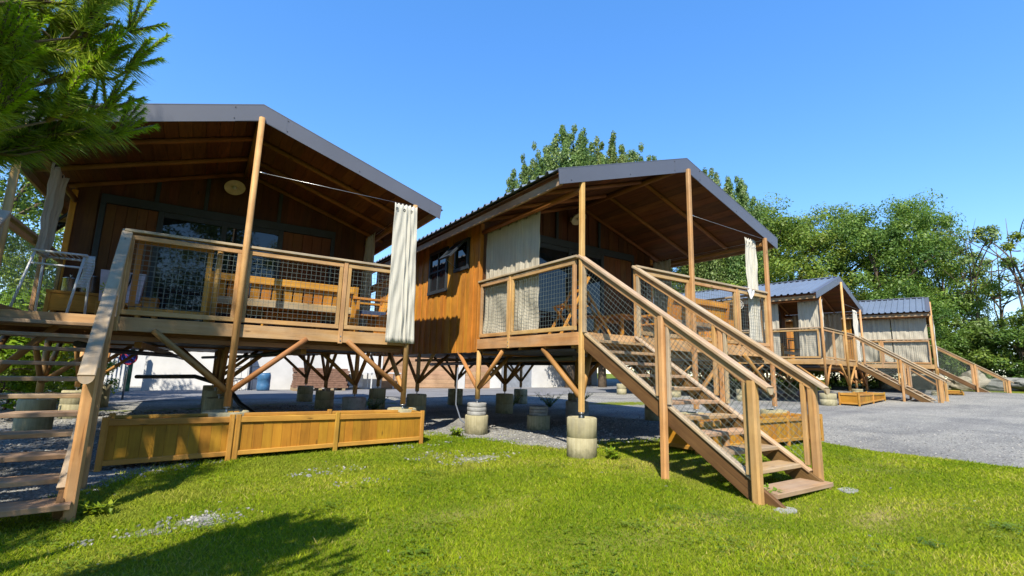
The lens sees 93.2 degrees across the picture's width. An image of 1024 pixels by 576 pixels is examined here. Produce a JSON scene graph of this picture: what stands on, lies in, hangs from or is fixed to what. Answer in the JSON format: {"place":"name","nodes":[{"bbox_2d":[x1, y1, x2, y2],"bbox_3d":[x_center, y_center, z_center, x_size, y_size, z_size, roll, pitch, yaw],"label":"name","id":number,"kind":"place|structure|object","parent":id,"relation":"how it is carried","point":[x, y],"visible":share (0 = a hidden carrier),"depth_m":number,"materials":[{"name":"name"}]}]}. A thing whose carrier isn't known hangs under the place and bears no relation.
{"place":"outdoors","nodes":[
{"label":"outdoors","id":0,"kind":"place"},
{"bbox_2d":[61,275,76,291],"bbox_3d":[-6.287,-0.064,6.891,0.182,0.252,0.182,8,-11,-32],"label":"cooking pot","id":1,"kind":"object","parent":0,"point":[68,283],"visible":0.8,"depth_m":6.82,"materials":[{"name":"metal"}]},
{"bbox_2d":[0,371,1023,575],"bbox_3d":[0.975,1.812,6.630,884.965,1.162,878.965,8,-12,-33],"label":"ground","id":2,"kind":"structure","parent":0,"point":[981,413],"depth_m":4.48,"materials":[{"name":"plant"}]},
{"bbox_2d":[11,398,57,430],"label":"concrete pier","id":3,"kind":"structure","parent":2,"relation":"on","point":[36,423],"depth_m":6.64,"materials":[{"name":"concrete"}]},
{"bbox_2d":[0,232,73,390],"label":"broadleaf tree","id":4,"kind":"object","parent":2,"relation":"on","point":[12,253],"visible":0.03,"depth_m":14.42,"materials":[{"name":"green plant"}]},
{"bbox_2d":[0,285,75,409],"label":"shrub","id":5,"kind":"object","parent":2,"relation":"on","point":[28,356],"visible":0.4,"depth_m":9.12,"materials":[{"name":"green plant"}]},
{"bbox_2d":[0,160,79,365],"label":"broadleaf tree","id":6,"kind":"object","parent":2,"relation":"on","point":[21,208],"visible":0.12,"depth_m":11.86,"materials":[{"name":"green plant"}]},
{"bbox_2d":[0,343,82,409],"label":"shrub","id":7,"kind":"object","parent":2,"relation":"on","point":[30,372],"visible":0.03,"depth_m":9.94,"materials":[{"name":"green plant"}]},
{"bbox_2d":[57,389,81,418],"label":"concrete pier","id":8,"kind":"structure","parent":2,"relation":"on","point":[68,403],"depth_m":8.73,"materials":[{"name":"concrete"}]},
{"bbox_2d":[44,351,120,393],"bbox_3d":[-12.627,2.456,13.914,2.234,1.659,2.356,7,-11,-30],"label":"shrub","id":9,"kind":"object","parent":2,"relation":"on","point":[112,382],"visible":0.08,"depth_m":14.47,"materials":[{"name":"green plant"}]},
{"bbox_2d":[0,0,174,176],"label":"pine tree","id":10,"kind":"object","parent":2,"relation":"on","point":[29,52],"visible":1,"depth_m":1.68,"materials":[{"name":"green plant"}]},
{"bbox_2d":[79,498,120,517],"bbox_3d":[-2.997,1.592,3.531,0.241,0.175,0.229,4,-10,-11],"label":"weed","id":11,"kind":"object","parent":2,"relation":"on","point":[95,509],"visible":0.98,"depth_m":3.49,"materials":[{"name":"green plant"}]},
{"bbox_2d":[62,349,146,386],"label":"white house","id":12,"kind":"structure","parent":2,"relation":"on","point":[138,366],"depth_m":20.07,"materials":[{"name":"paint"}]},
{"bbox_2d":[100,384,110,407],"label":"concrete pier","id":13,"kind":"structure","parent":2,"relation":"on","point":[105,396],"depth_m":10.95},
{"bbox_2d":[81,349,132,391],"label":"yard gate","id":14,"kind":"structure","parent":2,"relation":"on","point":[128,379],"depth_m":16.74,"materials":[{"name":"green metal"}]},
{"bbox_2d":[119,354,137,399],"bbox_3d":[-10.494,2.454,13.148,0.410,1.545,0.065,7,-11,-27],"label":"road sign","id":15,"kind":"object","parent":2,"relation":"on","point":[129,361],"visible":0.53,"depth_m":13.18,"materials":[{"name":"metal"}]},
{"bbox_2d":[141,350,250,389],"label":"garden wall","id":16,"kind":"structure","parent":2,"relation":"on","point":[155,365],"depth_m":17.89,"materials":[{"name":"paint"}]},
{"bbox_2d":[201,390,224,411],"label":"concrete pier","id":17,"kind":"structure","parent":2,"relation":"on","point":[209,393],"depth_m":9.90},
{"bbox_2d":[203,397,232,410],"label":"concrete pier","id":18,"kind":"structure","parent":2,"relation":"on","point":[213,403],"depth_m":7.78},
{"bbox_2d":[0,103,442,523],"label":"cabin","id":19,"kind":"object","parent":2,"relation":"on","point":[169,216],"visible":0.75,"depth_m":6.96,"materials":[{"name":"brown wood"}]},
{"bbox_2d":[9,248,89,313],"bbox_3d":[-5.686,-0.025,6.013,0.608,0.817,0.628,8,-11,-32],"label":"drying rack","id":20,"kind":"object","parent":19,"relation":"on","point":[43,263],"visible":0.75,"depth_m":5.98,"materials":[{"name":"metal"}]},
{"bbox_2d":[76,256,95,287],"bbox_3d":[-5.364,-0.197,6.116,0.141,0.421,0.118,8,-11,-32],"label":"towel","id":21,"kind":"object","parent":20,"relation":"hanging from","point":[87,272],"visible":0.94,"depth_m":6.08,"materials":[{"name":"white fabric"}]},
{"bbox_2d":[35,162,69,258],"bbox_3d":[-5.901,-0.963,6.231,0.071,1.163,0.754,8,-11,-32],"label":"curtain","id":22,"kind":"object","parent":19,"relation":"hanging from","point":[57,183],"visible":0.98,"depth_m":6.14,"materials":[{"name":"fabric"}]},
{"bbox_2d":[56,212,67,235],"bbox_3d":[-7.183,-1.001,7.723,0.345,0.478,0.430,8,-11,-32],"label":"window","id":23,"kind":"structure","parent":19,"relation":"in","point":[62,219],"depth_m":7.73,"materials":[{"name":"black glass"}]},
{"bbox_2d":[43,289,159,318],"bbox_3d":[-5.954,0.334,7.080,1.250,0.450,0.420,8,-11,-32],"label":"sideboard","id":24,"kind":"object","parent":19,"relation":"on","point":[55,300],"visible":0.54,"depth_m":6.77,"materials":[{"name":"brown wood"}]},
{"bbox_2d":[78,273,99,292],"bbox_3d":[-6.101,-0.064,7.011,0.252,0.302,0.252,8,-11,-32],"label":"cooking pot","id":25,"kind":"object","parent":24,"relation":"on","point":[94,286],"visible":0.35,"depth_m":6.95,"materials":[{"name":"metal"}]},
{"bbox_2d":[98,269,146,303],"bbox_3d":[-5.577,-0.007,6.928,0.510,0.450,0.165,8,-11,-32],"label":"chair","id":26,"kind":"object","parent":19,"relation":"on","point":[104,276],"visible":0.33,"depth_m":6.91,"materials":[{"name":"white fabric"}]},
{"bbox_2d":[134,374,255,412],"bbox_3d":[-6.017,2.147,9.789,5.732,0.737,0.597,-2,-10,22],"label":"drain hose","id":27,"kind":"object","parent":19,"relation":"attached to","point":[237,400],"visible":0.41,"depth_m":10.48,"materials":[{"name":"black rubber"}]},
{"bbox_2d":[81,193,335,329],"bbox_3d":[-4.873,-0.256,8.203,3.480,2.050,0.084,8,-11,-32],"label":"door","id":28,"kind":"structure","parent":19,"relation":"in","point":[169,219],"depth_m":8.00,"materials":[{"name":"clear glass"}]},
{"bbox_2d":[224,180,245,194],"bbox_3d":[-4.750,-1.728,8.344,0.296,0.220,0.359,2,-10,-2],"label":"wall lamp","id":29,"kind":"object","parent":19,"relation":"attached to","point":[233,187],"visible":1,"depth_m":8.31,"materials":[{"name":"beige ceramic"}]},
{"bbox_2d":[203,271,358,331],"bbox_3d":[-3.347,0.277,7.094,1.960,0.720,0.770,8,-11,-32],"label":"garden bench","id":30,"kind":"object","parent":19,"relation":"on","point":[284,301],"visible":0.66,"depth_m":6.90,"materials":[{"name":"brown wood"}]},
{"bbox_2d":[261,311,322,328],"bbox_3d":[-3.437,0.555,7.521,0.850,0.300,0.444,8,-11,-32],"label":"coffee table","id":31,"kind":"object","parent":19,"relation":"on","point":[300,317],"visible":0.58,"depth_m":7.44,"materials":[{"name":"brown wood"}]},
{"bbox_2d":[345,294,387,333],"bbox_3d":[-2.219,0.325,7.711,0.771,0.884,0.630,8,-11,-32],"label":"armchair","id":32,"kind":"object","parent":19,"relation":"on","point":[375,316],"visible":0.5,"depth_m":7.49,"materials":[{"name":"brown wood"}]},
{"bbox_2d":[358,232,375,331],"bbox_3d":[-2.710,-0.056,9.026,0.080,1.912,0.624,8,-11,-32],"label":"curtain","id":33,"kind":"object","parent":19,"relation":"hanging from","point":[369,250],"visible":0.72,"depth_m":9.03,"materials":[{"name":"fabric"}]},
{"bbox_2d":[385,202,416,343],"bbox_3d":[-1.593,-0.231,7.167,0.432,2.082,0.055,8,-11,-32],"label":"curtain","id":34,"kind":"object","parent":19,"relation":"hanging from","point":[400,309],"visible":1,"depth_m":7.14,"materials":[{"name":"fabric"}]},
{"bbox_2d":[197,409,248,452],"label":"concrete pier","id":35,"kind":"structure","parent":2,"relation":"on","point":[217,413],"depth_m":5.67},
{"bbox_2d":[93,408,424,471],"bbox_3d":[-2.724,1.750,5.777,3.372,0.532,0.494,8,-11,-32],"label":"planter","id":36,"kind":"object","parent":2,"relation":"on","point":[133,439],"visible":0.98,"depth_m":5.38,"materials":[{"name":"brown wood"}]},
{"bbox_2d":[296,386,313,401],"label":"concrete pier","id":37,"kind":"structure","parent":2,"relation":"on","point":[304,393],"depth_m":13.14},
{"bbox_2d":[314,390,334,409],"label":"concrete pier","id":38,"kind":"structure","parent":2,"relation":"on","point":[324,399],"depth_m":11.05,"materials":[{"name":"concrete"}]},
{"bbox_2d":[341,396,365,410],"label":"concrete pier","id":39,"kind":"structure","parent":2,"relation":"on","point":[352,403],"depth_m":8.94,"materials":[{"name":"concrete"}]},
{"bbox_2d":[368,388,385,408],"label":"concrete pier","id":40,"kind":"structure","parent":2,"relation":"on","point":[376,393],"depth_m":12.01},
{"bbox_2d":[0,381,769,404],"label":"lane","id":41,"kind":"structure","parent":2,"relation":"on","point":[156,395],"depth_m":17.04,"materials":[{"name":"asphalt"}]},
{"bbox_2d":[256,372,270,390],"bbox_3d":[-9.260,3.481,18.071,0.465,0.706,0.465,8,-12,-33],"label":"water barrel","id":42,"kind":"object","parent":41,"relation":"on","point":[263,380],"visible":0.88,"depth_m":17.90,"materials":[{"name":"blue plastic"}]},
{"bbox_2d":[290,367,349,390],"bbox_3d":[-7.655,3.662,19.372,2.049,0.898,0.800,8,-12,-33],"label":"tile stack","id":43,"kind":"object","parent":41,"relation":"on","point":[336,379],"visible":0.73,"depth_m":19.02,"materials":[{"name":"brick"}]},
{"bbox_2d":[406,394,426,416],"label":"concrete pier","id":44,"kind":"structure","parent":2,"relation":"on","point":[417,402],"depth_m":9.96,"materials":[{"name":"concrete"}]},
{"bbox_2d":[248,353,596,389],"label":"service building","id":45,"kind":"structure","parent":2,"relation":"on","point":[281,371],"depth_m":23.07,"materials":[{"name":"painted plaster"}]},
{"bbox_2d":[501,365,531,387],"bbox_3d":[0.168,4.397,26.311,2.049,2.800,0.250,8,-12,-33],"label":"garage door","id":46,"kind":"structure","parent":45,"relation":"in","point":[514,382],"depth_m":26.27,"materials":[{"name":"metal"}]},
{"bbox_2d":[447,388,462,404],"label":"concrete pier","id":47,"kind":"structure","parent":2,"relation":"on","point":[451,395],"depth_m":13.21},
{"bbox_2d":[465,402,487,434],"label":"concrete pier","id":48,"kind":"structure","parent":2,"relation":"on","point":[476,419],"depth_m":7.88,"materials":[{"name":"concrete"}]},
{"bbox_2d":[495,393,512,413],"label":"concrete pier","id":49,"kind":"structure","parent":2,"relation":"on","point":[504,403],"depth_m":11.15,"materials":[{"name":"concrete"}]},
{"bbox_2d":[0,430,1023,575],"bbox_3d":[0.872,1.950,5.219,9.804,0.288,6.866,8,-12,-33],"label":"grass","id":50,"kind":"structure","parent":2,"relation":"on","point":[994,469],"depth_m":3.53,"materials":[{"name":"plant"}]},
{"bbox_2d":[0,404,1023,564],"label":"pebbles","id":51,"kind":"object","parent":2,"relation":"on","point":[308,475],"visible":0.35,"depth_m":6.91,"materials":[{"name":"gravel"}]},
{"bbox_2d":[514,389,527,403],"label":"concrete pier","id":52,"kind":"structure","parent":2,"relation":"on","point":[520,393],"depth_m":14.40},
{"bbox_2d":[505,141,557,192],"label":"poplar tree","id":53,"kind":"object","parent":2,"relation":"on","point":[527,173],"visible":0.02,"depth_m":30.37,"materials":[{"name":"green plant"}]},
{"bbox_2d":[527,405,549,430],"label":"concrete pier","id":54,"kind":"structure","parent":2,"relation":"on","point":[538,417],"depth_m":8.32,"materials":[{"name":"concrete"}]},
{"bbox_2d":[534,123,606,387],"bbox_3d":[3.429,-2.047,27.515,4.834,16.224,4.977,8,-12,-33],"label":"poplar tree","id":55,"kind":"object","parent":2,"relation":"on","point":[567,156],"visible":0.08,"depth_m":27.83,"materials":[{"name":"green plant"}]},
{"bbox_2d":[566,400,588,423],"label":"concrete pier","id":56,"kind":"structure","parent":2,"relation":"on","point":[571,407],"depth_m":9.09,"materials":[{"name":"concrete"}]},
{"bbox_2d":[567,416,596,459],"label":"concrete pier","id":57,"kind":"structure","parent":2,"relation":"on","point":[581,438],"depth_m":5.75,"materials":[{"name":"concrete"}]},
{"bbox_2d":[370,158,833,508],"bbox_3d":[1.016,0.577,9.946,5.346,4.682,11.103,8,-12,-33],"label":"cabin","id":58,"kind":"object","parent":2,"relation":"on","point":[642,217],"visible":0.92,"depth_m":7.81,"materials":[{"name":"corrugated metal"},{"name":"wood"},{"name":"dark glass"}]},
{"bbox_2d":[427,246,448,295],"bbox_3d":[-1.505,-0.330,9.865,0.047,0.900,0.890,8,-12,-33],"label":"window","id":59,"kind":"structure","parent":58,"relation":"in","point":[438,269],"depth_m":9.87,"materials":[{"name":"black glass"}]},
{"bbox_2d":[439,237,470,272],"bbox_3d":[-1.080,-0.629,8.963,0.393,0.590,0.580,8,-12,-33],"label":"window","id":60,"kind":"structure","parent":58,"relation":"in","point":[461,248],"depth_m":9.00,"materials":[{"name":"black glass"}]},
{"bbox_2d":[483,211,539,336],"bbox_3d":[-0.037,-0.167,7.777,0.100,1.898,1.555,8,-12,-33],"label":"curtain","id":61,"kind":"object","parent":58,"relation":"hanging from","point":[513,246],"visible":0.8,"depth_m":7.74,"materials":[{"name":"fabric"}]},
{"bbox_2d":[495,235,633,337],"bbox_3d":[1.187,0.099,9.501,3.480,2.050,0.050,8,-12,-33],"label":"door","id":62,"kind":"structure","parent":58,"relation":"in","point":[551,249],"depth_m":9.70,"materials":[{"name":"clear glass"}]},
{"bbox_2d":[548,276,590,333],"bbox_3d":[0.833,0.280,7.072,0.500,0.881,0.448,5,-10,-19],"label":"folding chair","id":63,"kind":"object","parent":58,"relation":"on","point":[569,307],"visible":0.47,"depth_m":7.14,"materials":[{"name":"brown wood"}]},
{"bbox_2d":[587,291,610,333],"bbox_3d":[1.491,0.519,8.365,0.500,0.881,0.448,1,-10,2],"label":"folding chair","id":64,"kind":"object","parent":58,"relation":"on","point":[591,301],"visible":0.55,"depth_m":8.20,"materials":[{"name":"brown wood"}]},
{"bbox_2d":[594,313,649,337],"bbox_3d":[1.987,0.785,8.840,0.750,0.520,0.744,8,-12,-33],"label":"porch table","id":65,"kind":"object","parent":58,"relation":"on","point":[614,320],"visible":0.52,"depth_m":8.74,"materials":[{"name":"brown wood"}]},
{"bbox_2d":[653,259,670,312],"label":"curtain","id":66,"kind":"object","parent":58,"relation":"hanging from","point":[665,265],"visible":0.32,"depth_m":10.54,"materials":[{"name":"fabric"}]},
{"bbox_2d":[641,297,729,336],"bbox_3d":[3.033,0.621,8.538,1.650,0.809,0.770,8,-12,-33],"label":"garden bench","id":67,"kind":"object","parent":58,"relation":"on","point":[710,309],"visible":0.23,"depth_m":8.36,"materials":[{"name":"brown wood"}]},
{"bbox_2d":[745,238,762,342],"bbox_3d":[4.296,0.037,8.601,0.399,1.882,0.069,8,-12,-33],"label":"curtain","id":68,"kind":"object","parent":58,"relation":"hanging from","point":[751,264],"visible":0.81,"depth_m":8.60,"materials":[{"name":"fabric"}]},
{"bbox_2d":[580,130,626,386],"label":"poplar tree","id":69,"kind":"object","parent":2,"relation":"on","point":[611,153],"visible":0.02,"depth_m":28.19,"materials":[{"name":"green plant"}]},
{"bbox_2d":[625,142,675,371],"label":"poplar tree","id":70,"kind":"object","parent":2,"relation":"on","point":[632,156],"visible":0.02,"depth_m":30.44,"materials":[{"name":"green plant"}]},
{"bbox_2d":[644,404,659,420],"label":"concrete pier","id":71,"kind":"structure","parent":2,"relation":"on","point":[650,415],"depth_m":10.25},
{"bbox_2d":[674,167,733,384],"bbox_3d":[11.787,-0.701,29.492,4.148,13.906,4.312,-6,-12,36],"label":"poplar tree","id":72,"kind":"object","parent":2,"relation":"on","point":[702,269],"visible":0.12,"depth_m":28.48,"materials":[{"name":"green plant"}]},
{"bbox_2d":[672,366,756,392],"bbox_3d":[8.852,3.774,21.876,4.291,2.419,3.591,-5,-12,33],"label":"shrub","id":73,"kind":"object","parent":2,"relation":"on","point":[700,371],"visible":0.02,"depth_m":21.07,"materials":[{"name":"green plant"}]},
{"bbox_2d":[671,257,779,382],"bbox_3d":[12.021,1.189,29.975,8.188,10.147,8.723,2,-10,-3],"label":"broadleaf tree","id":74,"kind":"object","parent":2,"relation":"on","point":[759,271],"visible":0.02,"depth_m":27.59,"materials":[{"name":"green plant"}]},
{"bbox_2d":[705,176,770,287],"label":"poplar tree","id":75,"kind":"object","parent":2,"relation":"on","point":[740,193],"visible":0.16,"depth_m":27.86,"materials":[{"name":"green plant"}]},
{"bbox_2d":[668,411,823,454],"bbox_3d":[3.467,2.079,7.059,3.232,0.438,0.554,8,-12,-33],"label":"planter","id":76,"kind":"object","parent":2,"relation":"on","point":[675,439],"visible":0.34,"depth_m":6.95,"materials":[{"name":"brown wood"}]},
{"bbox_2d":[729,371,798,390],"bbox_3d":[11.364,3.837,23.128,3.847,2.591,4.598,5,-10,-19],"label":"shrub","id":77,"kind":"object","parent":2,"relation":"on","point":[784,383],"visible":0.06,"depth_m":21.89,"materials":[{"name":"green plant"}]},
{"bbox_2d":[706,192,835,377],"bbox_3d":[14.791,0.178,29.782,9.992,12.164,9.602,8,-12,-33],"label":"broadleaf tree","id":78,"kind":"object","parent":2,"relation":"on","point":[780,224],"visible":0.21,"depth_m":27.81,"materials":[{"name":"green plant"}]},
{"bbox_2d":[621,276,950,402],"bbox_3d":[9.349,2.213,18.870,5.346,4.682,11.103,10,-13,-40],"label":"cabin","id":79,"kind":"object","parent":2,"relation":"on","point":[834,294],"visible":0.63,"depth_m":16.76,"materials":[{"name":"corrugated metal"},{"name":"wood"},{"name":"canvas fabric"}]},
{"bbox_2d":[742,306,781,358],"bbox_3d":[9.588,1.741,18.450,3.480,2.050,0.050,10,-13,-40],"label":"door","id":80,"kind":"structure","parent":79,"relation":"in","point":[746,317],"depth_m":17.60,"materials":[{"name":"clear glass"}]},
{"bbox_2d":[763,304,780,355],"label":"curtain","id":81,"kind":"object","parent":79,"relation":"hanging from","point":[775,320],"visible":0.17,"depth_m":16.30,"materials":[{"name":"fabric"}]},
{"bbox_2d":[797,300,822,357],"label":"curtain","id":82,"kind":"object","parent":79,"relation":"hanging from","point":[808,313],"visible":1,"depth_m":15.54,"materials":[{"name":"fabric"}]},
{"bbox_2d":[852,310,861,361],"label":"curtain","id":83,"kind":"object","parent":79,"relation":"hanging from","point":[855,321],"visible":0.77,"depth_m":17.89,"materials":[{"name":"fabric"}]},
{"bbox_2d":[761,211,868,300],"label":"broadleaf tree","id":84,"kind":"object","parent":2,"relation":"on","point":[812,251],"visible":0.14,"depth_m":28.73,"materials":[{"name":"green plant"}]},
{"bbox_2d":[819,393,837,405],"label":"concrete pier","id":85,"kind":"structure","parent":2,"relation":"on","point":[829,399],"depth_m":14.67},
{"bbox_2d":[812,373,877,386],"bbox_3d":[17.021,4.166,25.744,4.904,2.764,4.104,2,-10,-4],"label":"shrub","id":86,"kind":"object","parent":2,"relation":"on","point":[834,379],"visible":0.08,"depth_m":26.68,"materials":[{"name":"green plant"}]},
{"bbox_2d":[770,201,928,384],"bbox_3d":[20.831,0.423,31.087,8.618,12.366,9.181,2,-10,-4],"label":"broadleaf tree","id":87,"kind":"object","parent":2,"relation":"on","point":[840,215],"visible":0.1,"depth_m":30.43,"materials":[{"name":"green plant"}]},
{"bbox_2d":[838,391,885,406],"bbox_3d":[11.369,3.584,15.675,3.132,0.416,0.554,10,-13,-40],"label":"planter","id":88,"kind":"object","parent":2,"relation":"on","point":[858,398],"visible":0.98,"depth_m":14.83,"materials":[{"name":"brown wood"}]},
{"bbox_2d":[730,297,1013,392],"bbox_3d":[15.572,2.954,22.548,11.103,4.682,5.346,-7,-13,40],"label":"cabin","id":89,"kind":"object","parent":2,"relation":"on","point":[913,307],"visible":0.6,"depth_m":20.40,"materials":[{"name":"corrugated metal"},{"name":"wood"},{"name":"canvas fabric"}]},
{"bbox_2d":[853,319,893,361],"bbox_3d":[15.082,2.204,20.252,1.255,1.838,0.166,-7,-13,40],"label":"curtain","id":90,"kind":"object","parent":89,"relation":"hanging from","point":[877,329],"visible":0.62,"depth_m":20.20,"materials":[{"name":"fabric"}]},
{"bbox_2d":[890,317,929,361],"bbox_3d":[15.999,2.111,19.466,1.123,1.868,0.104,-7,-13,40],"label":"curtain","id":91,"kind":"object","parent":89,"relation":"hanging from","point":[908,328],"visible":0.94,"depth_m":19.46,"materials":[{"name":"fabric"}]},
{"bbox_2d":[838,351,912,387],"bbox_3d":[17.768,3.985,23.729,3.649,2.323,3.847,-8,-14,44],"label":"shrub","id":92,"kind":"object","parent":2,"relation":"on","point":[871,382],"visible":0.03,"depth_m":22.75,"materials":[{"name":"green plant"}]},
{"bbox_2d":[802,202,979,373],"bbox_3d":[21.455,0.498,28.338,8.749,11.160,8.486,2,-10,-5],"label":"broadleaf tree","id":93,"kind":"object","parent":2,"relation":"on","point":[859,240],"visible":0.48,"depth_m":26.94,"materials":[{"name":"green plant"}]},
{"bbox_2d":[862,283,976,377],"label":"broadleaf tree","id":94,"kind":"object","parent":2,"relation":"on","point":[936,309],"visible":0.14,"depth_m":23.69,"materials":[{"name":"green plant"}]},
{"bbox_2d":[847,188,993,357],"bbox_3d":[23.201,0.054,27.836,7.070,11.955,6.794,8,-12,-35],"label":"broadleaf tree","id":95,"kind":"object","parent":2,"relation":"on","point":[933,220],"visible":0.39,"depth_m":27.15,"materials":[{"name":"green plant"}]},
{"bbox_2d":[911,371,948,389],"bbox_3d":[19.537,4.572,22.648,1.215,1.514,1.375,7,-11,-28],"label":"boulder","id":96,"kind":"object","parent":2,"relation":"on","point":[925,385],"visible":0.27,"depth_m":22.45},
{"bbox_2d":[911,226,999,336],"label":"broadleaf tree","id":97,"kind":"object","parent":2,"relation":"on","point":[982,304],"visible":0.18,"depth_m":26.43,"materials":[{"name":"green plant"}]},
{"bbox_2d":[947,376,971,389],"bbox_3d":[20.894,4.522,22.463,1.332,0.865,1.110,1,-10,5],"label":"boulder","id":98,"kind":"object","parent":2,"relation":"on","point":[954,385],"visible":0.34,"depth_m":22.21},
{"bbox_2d":[923,330,999,378],"bbox_3d":[22.188,3.716,24.074,3.883,3.282,3.249,8,-12,-33],"label":"shrub","id":99,"kind":"object","parent":2,"relation":"on","point":[966,352],"visible":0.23,"depth_m":23.48,"materials":[{"name":"green plant"}]},
{"bbox_2d":[926,224,1018,376],"bbox_3d":[24.629,1.089,26.060,4.327,9.394,4.529,1,-10,6],"label":"ivy tree","id":100,"kind":"object","parent":2,"relation":"on","point":[992,229],"visible":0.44,"depth_m":25.35,"materials":[{"name":"green plant"}]},
{"bbox_2d":[961,370,990,390],"bbox_3d":[21.322,4.428,22.215,1.247,1.393,1.331,-4,-11,30],"label":"boulder","id":101,"kind":"object","parent":2,"relation":"on","point":[966,374],"visible":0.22,"depth_m":21.78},
{"bbox_2d":[937,218,1023,377],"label":"ivy tree","id":102,"kind":"object","parent":2,"relation":"on","point":[1008,261],"visible":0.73,"depth_m":23.77,"materials":[{"name":"green plant"}]},
{"bbox_2d":[944,324,1023,376],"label":"shrub","id":103,"kind":"object","parent":2,"relation":"on","point":[978,334],"visible":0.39,"depth_m":23.12,"materials":[{"name":"green plant"}]},
{"bbox_2d":[956,234,1023,377],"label":"ivy tree","id":104,"kind":"object","parent":2,"relation":"on","point":[995,294],"visible":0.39,"depth_m":25.41,"materials":[{"name":"green plant"}]},
{"bbox_2d":[971,325,1023,377],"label":"shrub","id":105,"kind":"object","parent":2,"relation":"on","point":[1007,336],"visible":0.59,"depth_m":22.60,"materials":[{"name":"green plant"}]},
{"bbox_2d":[984,377,1022,391],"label":"boulder","id":106,"kind":"object","parent":2,"relation":"on","point":[996,383],"visible":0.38,"depth_m":21.30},
{"bbox_2d":[1010,378,1023,391],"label":"boulder","id":107,"kind":"object","parent":2,"relation":"on","point":[1018,384],"visible":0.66,"depth_m":20.59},
{"bbox_2d":[0,0,1023,379],"label":"sky","id":108,"kind":"structure","parent":0,"point":[807,102],"materials":[{"name":"blue"}]},
{"bbox_2d":[792,313,844,360],"bbox_3d":[12.017,1.960,19.069,0.079,1.862,1.706,10,-13,-40],"label":"curtain","id":109,"kind":"object","parent":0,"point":[832,321],"visible":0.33,"depth_m":18.77,"materials":[{"name":"fabric"}]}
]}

